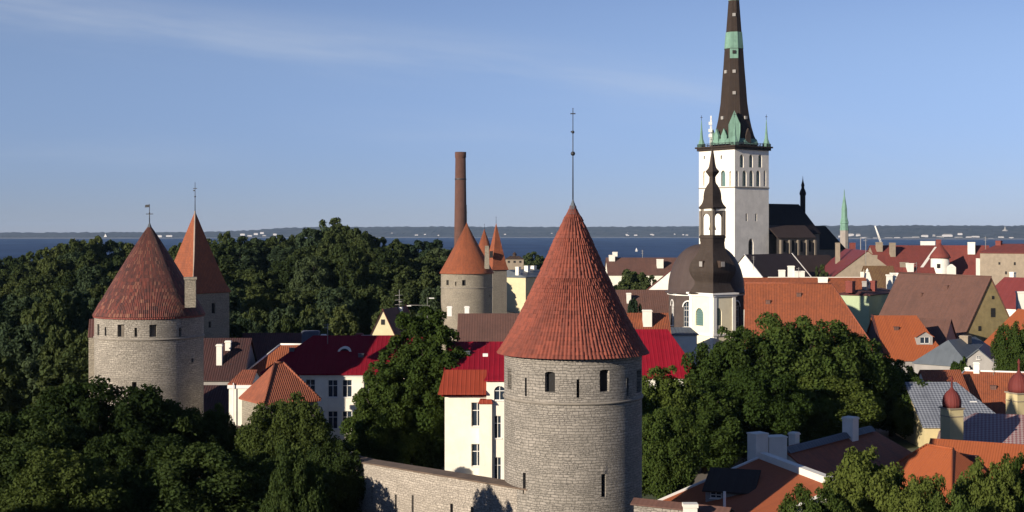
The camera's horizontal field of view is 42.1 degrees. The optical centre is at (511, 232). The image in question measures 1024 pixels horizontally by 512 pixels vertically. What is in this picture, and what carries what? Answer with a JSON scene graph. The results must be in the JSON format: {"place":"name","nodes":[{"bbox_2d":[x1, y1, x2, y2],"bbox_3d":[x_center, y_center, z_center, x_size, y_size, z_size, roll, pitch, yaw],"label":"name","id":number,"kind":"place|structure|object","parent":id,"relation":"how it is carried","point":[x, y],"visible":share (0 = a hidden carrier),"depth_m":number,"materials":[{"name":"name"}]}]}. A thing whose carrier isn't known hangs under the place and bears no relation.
{"place":"outdoors","nodes":[
{"label":"outdoors","id":0,"kind":"place"},
{"bbox_2d":[0,225,1023,237],"bbox_3d":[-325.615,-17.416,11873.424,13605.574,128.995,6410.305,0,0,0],"label":"hills","id":1,"kind":"structure","parent":0,"point":[986,231],"depth_m":12587.84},
{"bbox_2d":[0,238,1023,266],"bbox_3d":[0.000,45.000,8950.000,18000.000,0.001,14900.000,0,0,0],"label":"sea","id":2,"kind":"structure","parent":0,"point":[605,247],"depth_m":5683.78,"materials":[{"name":"liquid"}]},
{"bbox_2d":[0,237,1023,239],"bbox_3d":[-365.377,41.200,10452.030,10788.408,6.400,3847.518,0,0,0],"label":"beach","id":3,"kind":"structure","parent":0,"point":[554,237],"depth_m":10516.33,"materials":[{"name":"grey sand"}]},
{"bbox_2d":[0,0,1023,232],"label":"sky","id":4,"kind":"structure","parent":0,"point":[278,113],"materials":[{"name":"blue"}]},
{"bbox_2d":[442,311,919,499],"bbox_3d":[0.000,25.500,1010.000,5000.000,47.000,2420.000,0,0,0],"label":"ground","id":5,"kind":"structure","parent":0,"point":[906,444],"depth_m":192.34,"materials":[{"name":"grey"}]},
{"bbox_2d":[0,355,31,427],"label":"broadleaf tree","id":6,"kind":"object","parent":5,"relation":"on","point":[14,400],"visible":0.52,"depth_m":175.27,"materials":[{"name":"green plant"}]},
{"bbox_2d":[3,293,42,326],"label":"broadleaf tree","id":7,"kind":"object","parent":5,"relation":"on","point":[13,305],"visible":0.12,"depth_m":253.75,"materials":[{"name":"green plant"}]},
{"bbox_2d":[0,320,47,373],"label":"broadleaf tree","id":8,"kind":"object","parent":5,"relation":"on","point":[17,344],"visible":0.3,"depth_m":215.73,"materials":[{"name":"green plant"}]},
{"bbox_2d":[7,358,49,396],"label":"broadleaf tree","id":9,"kind":"object","parent":5,"relation":"on","point":[27,370],"visible":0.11,"depth_m":186.59,"materials":[{"name":"green plant"}]},
{"bbox_2d":[12,275,55,299],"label":"broadleaf tree","id":10,"kind":"object","parent":5,"relation":"on","point":[32,285],"visible":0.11,"depth_m":342.40,"materials":[{"name":"green plant"}]},
{"bbox_2d":[0,411,85,495],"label":"broadleaf tree","id":11,"kind":"object","parent":5,"relation":"on","point":[35,431],"visible":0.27,"depth_m":129.94,"materials":[{"name":"green plant"}]},
{"bbox_2d":[19,289,80,340],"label":"broadleaf tree","id":12,"kind":"object","parent":5,"relation":"on","point":[44,315],"visible":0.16,"depth_m":236.04,"materials":[{"name":"green plant"}]},
{"bbox_2d":[31,256,72,282],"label":"broadleaf tree","id":13,"kind":"object","parent":5,"relation":"on","point":[52,267],"visible":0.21,"depth_m":398.80,"materials":[{"name":"green plant"}]},
{"bbox_2d":[36,324,78,374],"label":"broadleaf tree","id":14,"kind":"object","parent":5,"relation":"on","point":[54,347],"visible":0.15,"depth_m":209.83,"materials":[{"name":"green plant"}]},
{"bbox_2d":[30,357,88,419],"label":"broadleaf tree","id":15,"kind":"object","parent":5,"relation":"on","point":[55,378],"visible":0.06,"depth_m":177.47,"materials":[{"name":"green plant"}]},
{"bbox_2d":[0,446,141,511],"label":"broadleaf tree","id":16,"kind":"object","parent":5,"relation":"on","point":[81,481],"visible":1,"depth_m":114.66,"materials":[{"name":"green plant"}]},
{"bbox_2d":[60,330,88,377],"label":"broadleaf tree","id":17,"kind":"object","parent":5,"relation":"on","point":[81,345],"visible":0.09,"depth_m":205.59,"materials":[{"name":"green plant"}]},
{"bbox_2d":[70,295,100,351],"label":"broadleaf tree","id":18,"kind":"object","parent":5,"relation":"on","point":[82,316],"visible":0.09,"depth_m":240.73,"materials":[{"name":"green plant"}]},
{"bbox_2d":[71,264,112,293],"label":"broadleaf tree","id":19,"kind":"object","parent":5,"relation":"on","point":[90,280],"visible":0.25,"depth_m":340.11,"materials":[{"name":"green plant"}]},
{"bbox_2d":[72,249,114,279],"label":"broadleaf tree","id":20,"kind":"object","parent":5,"relation":"on","point":[90,258],"visible":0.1,"depth_m":401.39,"materials":[{"name":"green plant"}]},
{"bbox_2d":[16,375,181,464],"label":"broadleaf tree","id":21,"kind":"object","parent":5,"relation":"on","point":[98,416],"visible":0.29,"depth_m":140.11,"materials":[{"name":"green plant"}]},
{"bbox_2d":[70,427,196,498],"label":"broadleaf tree","id":22,"kind":"object","parent":5,"relation":"on","point":[112,449],"visible":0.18,"depth_m":129.63,"materials":[{"name":"green plant"}]},
{"bbox_2d":[88,204,205,415],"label":"stone tower","id":23,"kind":"structure","parent":5,"relation":"on","point":[146,323],"depth_m":166.12,"materials":[{"name":"stone"}]},
{"bbox_2d":[140,398,225,460],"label":"broadleaf tree","id":24,"kind":"object","parent":5,"relation":"on","point":[188,424],"visible":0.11,"depth_m":143.98,"materials":[{"name":"green plant"}]},
{"bbox_2d":[117,442,273,511],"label":"broadleaf tree","id":25,"kind":"object","parent":5,"relation":"on","point":[219,480],"visible":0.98,"depth_m":120.84,"materials":[{"name":"green plant"}]},
{"bbox_2d":[174,188,231,337],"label":"stone tower","id":26,"kind":"structure","parent":5,"relation":"on","point":[194,257],"depth_m":203.69,"materials":[{"name":"tile"}]},
{"bbox_2d":[204,385,228,416],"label":"house","id":27,"kind":"structure","parent":5,"relation":"on","point":[214,395],"depth_m":183.53,"materials":[{"name":"tile"}]},
{"bbox_2d":[197,403,239,461],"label":"broadleaf tree","id":28,"kind":"object","parent":5,"relation":"on","point":[228,443],"visible":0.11,"depth_m":147.50,"materials":[{"name":"green plant"}]},
{"bbox_2d":[204,338,257,384],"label":"old house","id":29,"kind":"structure","parent":5,"relation":"on","point":[227,361],"depth_m":193.74,"materials":[{"name":"tile"}]},
{"bbox_2d":[227,370,260,425],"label":"annex building","id":30,"kind":"structure","parent":5,"relation":"on","point":[243,381],"depth_m":165.25,"materials":[{"name":"paint"}]},
{"bbox_2d":[226,247,267,274],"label":"broadleaf tree","id":31,"kind":"object","parent":5,"relation":"on","point":[246,260],"visible":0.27,"depth_m":411.47,"materials":[{"name":"green plant"}]},
{"bbox_2d":[233,268,282,309],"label":"broadleaf tree","id":32,"kind":"object","parent":5,"relation":"on","point":[251,277],"visible":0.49,"depth_m":344.83,"materials":[{"name":"green plant"}]},
{"bbox_2d":[242,333,301,359],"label":"old house","id":33,"kind":"structure","parent":5,"relation":"on","point":[264,344],"depth_m":214.69,"materials":[{"name":"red tile"}]},
{"bbox_2d":[247,343,301,372],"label":"gabled house","id":34,"kind":"structure","parent":5,"relation":"on","point":[276,353],"depth_m":197.09,"materials":[{"name":"orange tile"}]},
{"bbox_2d":[239,361,321,434],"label":"house","id":35,"kind":"structure","parent":5,"relation":"on","point":[277,381],"depth_m":158.98,"materials":[{"name":"tile"}]},
{"bbox_2d":[267,257,295,294],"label":"broadleaf tree","id":36,"kind":"object","parent":5,"relation":"on","point":[285,275],"visible":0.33,"depth_m":348.35,"materials":[{"name":"green plant"}]},
{"bbox_2d":[234,390,339,469],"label":"broadleaf tree","id":37,"kind":"object","parent":5,"relation":"on","point":[288,421],"visible":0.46,"depth_m":141.85,"materials":[{"name":"green plant"}]},
{"bbox_2d":[258,439,331,511],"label":"broadleaf tree","id":38,"kind":"object","parent":5,"relation":"on","point":[292,487],"visible":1,"depth_m":105.27,"materials":[{"name":"green plant"}]},
{"bbox_2d":[251,457,345,511],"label":"broadleaf tree","id":39,"kind":"object","parent":5,"relation":"on","point":[333,494],"visible":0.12,"depth_m":132.88,"materials":[{"name":"green plant"}]},
{"bbox_2d":[288,255,333,299],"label":"broadleaf tree","id":40,"kind":"object","parent":5,"relation":"on","point":[310,276],"visible":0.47,"depth_m":335.49,"materials":[{"name":"green plant"}]},
{"bbox_2d":[305,439,365,511],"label":"broadleaf tree","id":41,"kind":"object","parent":5,"relation":"on","point":[342,465],"visible":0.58,"depth_m":136.42,"materials":[{"name":"green plant"}]},
{"bbox_2d":[315,287,360,325],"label":"broadleaf tree","id":42,"kind":"object","parent":5,"relation":"on","point":[333,300],"visible":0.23,"depth_m":300.69,"materials":[{"name":"green plant"}]},
{"bbox_2d":[260,330,422,442],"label":"white building","id":43,"kind":"structure","parent":5,"relation":"on","point":[331,372],"depth_m":185.69,"materials":[{"name":"clear paint"}]},
{"bbox_2d":[324,304,361,334],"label":"broadleaf tree","id":44,"kind":"object","parent":5,"relation":"on","point":[341,324],"visible":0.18,"depth_m":256.97,"materials":[{"name":"green plant"}]},
{"bbox_2d":[325,243,372,301],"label":"broadleaf tree","id":45,"kind":"object","parent":5,"relation":"on","point":[342,257],"visible":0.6,"depth_m":339.74,"materials":[{"name":"green plant"}]},
{"bbox_2d":[356,284,389,334],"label":"broadleaf tree","id":46,"kind":"object","parent":5,"relation":"on","point":[369,305],"visible":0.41,"depth_m":307.28,"materials":[{"name":"green plant"}]},
{"bbox_2d":[230,425,526,511],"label":"town wall","id":47,"kind":"structure","parent":5,"relation":"on","point":[394,487],"depth_m":128.03,"materials":[{"name":"stone"}]},
{"bbox_2d":[339,360,420,464],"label":"broadleaf tree","id":48,"kind":"object","parent":5,"relation":"on","point":[373,421],"visible":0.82,"depth_m":155.19,"materials":[{"name":"green plant"}]},
{"bbox_2d":[367,247,404,274],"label":"broadleaf tree","id":49,"kind":"object","parent":5,"relation":"on","point":[380,260],"visible":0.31,"depth_m":400.69,"materials":[{"name":"green plant"}]},
{"bbox_2d":[370,305,411,334],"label":"yellow gabled house","id":50,"kind":"structure","parent":5,"relation":"on","point":[385,324],"depth_m":258.30,"materials":[{"name":"yellow paint"}]},
{"bbox_2d":[370,290,419,329],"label":"broadleaf tree","id":51,"kind":"object","parent":5,"relation":"on","point":[391,302],"visible":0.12,"depth_m":300.33,"materials":[{"name":"green plant"}]},
{"bbox_2d":[370,265,425,304],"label":"broadleaf tree","id":52,"kind":"object","parent":5,"relation":"on","point":[393,282],"visible":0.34,"depth_m":345.27,"materials":[{"name":"green plant"}]},
{"bbox_2d":[377,306,470,469],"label":"broadleaf tree","id":53,"kind":"object","parent":5,"relation":"on","point":[426,360],"visible":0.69,"depth_m":157.88,"materials":[{"name":"green plant"}]},
{"bbox_2d":[454,152,466,245],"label":"factory chimney","id":54,"kind":"object","parent":5,"relation":"on","point":[460,195],"visible":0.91,"depth_m":597.76,"materials":[{"name":"brick"}]},
{"bbox_2d":[440,205,493,351],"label":"stone tower","id":55,"kind":"structure","parent":5,"relation":"on","point":[466,272],"depth_m":295.64,"materials":[{"name":"stone"}]},
{"bbox_2d":[438,342,503,479],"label":"white house","id":56,"kind":"structure","parent":5,"relation":"on","point":[471,388],"depth_m":150.35,"materials":[{"name":"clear paint"}]},
{"bbox_2d":[447,306,518,341],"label":"brown roofed house","id":57,"kind":"structure","parent":5,"relation":"on","point":[484,327],"depth_m":233.00,"materials":[{"name":"tile"}]},
{"bbox_2d":[489,224,508,312],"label":"stone tower","id":58,"kind":"structure","parent":5,"relation":"on","point":[498,264],"depth_m":343.43,"materials":[{"name":"stone"}]},
{"bbox_2d":[507,266,539,312],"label":"yellow house","id":59,"kind":"structure","parent":5,"relation":"on","point":[520,282],"depth_m":436.12,"materials":[{"name":"paint"}]},
{"bbox_2d":[497,108,648,511],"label":"stone tower","id":60,"kind":"structure","parent":5,"relation":"on","point":[572,349],"depth_m":118.96,"materials":[{"name":"stone"}]},
{"bbox_2d":[605,252,676,285],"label":"long house","id":61,"kind":"structure","parent":5,"relation":"on","point":[657,268],"depth_m":554.30,"materials":[{"name":"brown tile"}]},
{"bbox_2d":[615,290,668,313],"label":"brown roofed house","id":62,"kind":"structure","parent":5,"relation":"on","point":[655,301],"depth_m":282.40,"materials":[{"name":"tile"}]},
{"bbox_2d":[627,309,671,334],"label":"orange roofed house","id":63,"kind":"structure","parent":5,"relation":"on","point":[646,319],"depth_m":233.58,"materials":[{"name":"tile"}]},
{"bbox_2d":[635,329,690,388],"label":"red roofed house","id":64,"kind":"structure","parent":5,"relation":"on","point":[663,347],"depth_m":200.52,"materials":[{"name":"red metal"}]},
{"bbox_2d":[642,365,705,431],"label":"broadleaf tree","id":65,"kind":"object","parent":5,"relation":"on","point":[669,392],"visible":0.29,"depth_m":169.81,"materials":[{"name":"green plant"}]},
{"bbox_2d":[642,406,709,499],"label":"broadleaf tree","id":66,"kind":"object","parent":5,"relation":"on","point":[673,451],"visible":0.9,"depth_m":147.62,"materials":[{"name":"green plant"}]},
{"bbox_2d":[630,498,733,511],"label":"coped wall","id":67,"kind":"structure","parent":5,"relation":"on","point":[645,505],"depth_m":110.70,"materials":[{"name":"stone"}]},
{"bbox_2d":[671,327,698,363],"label":"grey roofed house","id":68,"kind":"structure","parent":5,"relation":"on","point":[685,338],"depth_m":245.80,"materials":[{"name":"white paint"}]},
{"bbox_2d":[665,139,744,360],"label":"domed church","id":69,"kind":"structure","parent":5,"relation":"on","point":[706,292],"depth_m":261.71,"materials":[{"name":"black"}]},
{"bbox_2d":[669,385,746,472],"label":"broadleaf tree","id":70,"kind":"object","parent":5,"relation":"on","point":[720,424],"visible":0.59,"depth_m":168.97,"materials":[{"name":"green plant"}]},
{"bbox_2d":[679,325,772,397],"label":"broadleaf tree","id":71,"kind":"object","parent":5,"relation":"on","point":[716,363],"visible":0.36,"depth_m":187.63,"materials":[{"name":"green plant"}]},
{"bbox_2d":[658,452,832,511],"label":"shaded house","id":72,"kind":"structure","parent":5,"relation":"on","point":[764,482],"depth_m":139.54,"materials":[{"name":"orange tile"}]},
{"bbox_2d":[747,431,787,460],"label":"white stack","id":73,"kind":"object","parent":72,"relation":"on","point":[761,441],"visible":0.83,"depth_m":149.54,"materials":[{"name":"paint"}]},
{"bbox_2d":[708,368,813,462],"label":"broadleaf tree","id":74,"kind":"object","parent":5,"relation":"on","point":[765,406],"visible":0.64,"depth_m":174.30,"materials":[{"name":"green plant"}]},
{"bbox_2d":[695,0,845,261],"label":"church","id":75,"kind":"structure","parent":5,"relation":"on","point":[757,222],"depth_m":488.62,"materials":[{"name":"white paint"}]},
{"bbox_2d":[738,253,811,277],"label":"gabled house","id":76,"kind":"structure","parent":5,"relation":"on","point":[767,265],"depth_m":415.46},
{"bbox_2d":[738,311,861,442],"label":"broadleaf tree","id":77,"kind":"object","parent":5,"relation":"on","point":[793,353],"visible":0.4,"depth_m":190.59,"materials":[{"name":"green plant"}]},
{"bbox_2d":[743,266,868,350],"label":"long house","id":78,"kind":"structure","parent":5,"relation":"on","point":[839,284],"depth_m":321.20,"materials":[{"name":"white paint"}]},
{"bbox_2d":[744,277,872,351],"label":"hipped house","id":79,"kind":"structure","parent":5,"relation":"on","point":[786,302],"depth_m":254.98,"materials":[{"name":"orange tile"}]},
{"bbox_2d":[776,483,850,511],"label":"broadleaf tree","id":80,"kind":"object","parent":5,"relation":"on","point":[803,497],"visible":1,"depth_m":109.82,"materials":[{"name":"green plant"}]},
{"bbox_2d":[788,374,886,442],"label":"broadleaf tree","id":81,"kind":"object","parent":5,"relation":"on","point":[824,420],"visible":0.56,"depth_m":185.11,"materials":[{"name":"green plant"}]},
{"bbox_2d":[787,416,910,500],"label":"shaded house","id":82,"kind":"structure","parent":5,"relation":"on","point":[826,458],"depth_m":158.31,"materials":[{"name":"orange tile"}]},
{"bbox_2d":[787,426,875,452],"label":"ridge flashing","id":83,"kind":"object","parent":82,"relation":"on","point":[820,441],"visible":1,"depth_m":156.16,"materials":[{"name":"grey metal"}]},
{"bbox_2d":[817,243,886,276],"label":"red roofed house","id":84,"kind":"structure","parent":5,"relation":"on","point":[848,262],"depth_m":406.41,"materials":[{"name":"paint"}]},
{"bbox_2d":[812,331,900,429],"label":"broadleaf tree","id":85,"kind":"object","parent":5,"relation":"on","point":[876,375],"visible":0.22,"depth_m":195.90,"materials":[{"name":"green plant"}]},
{"bbox_2d":[839,280,889,332],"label":"green house","id":86,"kind":"structure","parent":5,"relation":"on","point":[864,303],"depth_m":304.42,"materials":[{"name":"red paint"}]},
{"bbox_2d":[822,445,908,511],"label":"broadleaf tree","id":87,"kind":"object","parent":5,"relation":"on","point":[858,481],"visible":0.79,"depth_m":115.26,"materials":[{"name":"green plant"}]},
{"bbox_2d":[849,241,935,266],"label":"long house","id":88,"kind":"structure","parent":5,"relation":"on","point":[893,254],"depth_m":475.80,"materials":[{"name":"red tile"}]},
{"bbox_2d":[888,389,915,438],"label":"broadleaf tree","id":89,"kind":"object","parent":5,"relation":"on","point":[902,420],"visible":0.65,"depth_m":196.17,"materials":[{"name":"green plant"}]},
{"bbox_2d":[866,315,938,371],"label":"orange roofed house","id":90,"kind":"structure","parent":5,"relation":"on","point":[908,339],"depth_m":251.70,"materials":[{"name":"tile"}]},
{"bbox_2d":[877,356,929,436],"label":"broadleaf tree","id":91,"kind":"object","parent":5,"relation":"on","point":[909,375],"visible":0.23,"depth_m":199.45,"materials":[{"name":"green plant"}]},
{"bbox_2d":[883,473,952,511],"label":"broadleaf tree","id":92,"kind":"object","parent":5,"relation":"on","point":[917,496],"visible":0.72,"depth_m":111.25,"materials":[{"name":"green plant"}]},
{"bbox_2d":[919,318,957,344],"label":"brown roofed house","id":93,"kind":"structure","parent":5,"relation":"on","point":[941,330],"depth_m":261.75,"materials":[{"name":"tile"}]},
{"bbox_2d":[889,443,992,503],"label":"orange roofed house","id":94,"kind":"structure","parent":5,"relation":"on","point":[950,464],"depth_m":151.34,"materials":[{"name":"tile"}]},
{"bbox_2d":[918,370,968,391],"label":"orange roofed house","id":95,"kind":"structure","parent":5,"relation":"on","point":[938,376],"depth_m":211.67,"materials":[{"name":"tile"}]},
{"bbox_2d":[879,272,1009,341],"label":"brown roofed house","id":96,"kind":"structure","parent":5,"relation":"on","point":[973,305],"depth_m":280.14,"materials":[{"name":"tile"}]},
{"bbox_2d":[895,382,995,446],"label":"lattice roofed house","id":97,"kind":"structure","parent":5,"relation":"on","point":[926,401],"depth_m":194.58,"materials":[{"name":"grey tile"}]},
{"bbox_2d":[912,335,990,372],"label":"grey roofed house","id":98,"kind":"structure","parent":5,"relation":"on","point":[945,355],"depth_m":239.74,"materials":[{"name":"paint"}]},
{"bbox_2d":[939,376,964,439],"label":"domed turret","id":99,"kind":"object","parent":5,"relation":"on","point":[951,418],"visible":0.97,"depth_m":167.49,"materials":[{"name":"yellow paint"}]},
{"bbox_2d":[926,489,983,511],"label":"broadleaf tree","id":100,"kind":"object","parent":5,"relation":"on","point":[961,504],"visible":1,"depth_m":108.06,"materials":[{"name":"green plant"}]},
{"bbox_2d":[936,240,988,274],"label":"red roofed house","id":101,"kind":"structure","parent":5,"relation":"on","point":[962,259],"depth_m":425.88,"materials":[{"name":"tile"}]},
{"bbox_2d":[929,438,1023,472],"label":"orange roofed house","id":102,"kind":"structure","parent":5,"relation":"on","point":[988,453],"depth_m":155.98,"materials":[{"name":"tile"}]},
{"bbox_2d":[957,343,996,369],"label":"house","id":103,"kind":"structure","parent":5,"relation":"on","point":[982,355],"depth_m":231.06,"materials":[{"name":"white paint"}]},
{"bbox_2d":[937,413,1023,443],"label":"lattice roofed house","id":104,"kind":"structure","parent":5,"relation":"on","point":[995,428],"depth_m":178.70,"materials":[{"name":"tile"}]},
{"bbox_2d":[950,456,1021,511],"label":"broadleaf tree","id":105,"kind":"object","parent":5,"relation":"on","point":[983,491],"visible":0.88,"depth_m":115.02,"materials":[{"name":"green plant"}]},
{"bbox_2d":[962,362,1023,413],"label":"orange roofed house","id":106,"kind":"structure","parent":5,"relation":"on","point":[987,388],"depth_m":212.53,"materials":[{"name":"tile"}]},
{"bbox_2d":[979,241,1023,284],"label":"beige house","id":107,"kind":"structure","parent":5,"relation":"on","point":[999,261],"depth_m":396.60,"materials":[{"name":"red paint"}]},
{"bbox_2d":[990,320,1023,370],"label":"broadleaf tree","id":108,"kind":"object","parent":5,"relation":"on","point":[1008,345],"visible":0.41,"depth_m":224.50,"materials":[{"name":"green plant"}]},
{"bbox_2d":[995,272,1023,315],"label":"red roofed house","id":109,"kind":"structure","parent":5,"relation":"on","point":[1009,286],"depth_m":339.93,"materials":[{"name":"red tile"}]},
{"bbox_2d":[1004,359,1023,414],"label":"domed turret","id":110,"kind":"object","parent":5,"relation":"on","point":[1014,399],"visible":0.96,"depth_m":185.09,"materials":[{"name":"yellow paint"}]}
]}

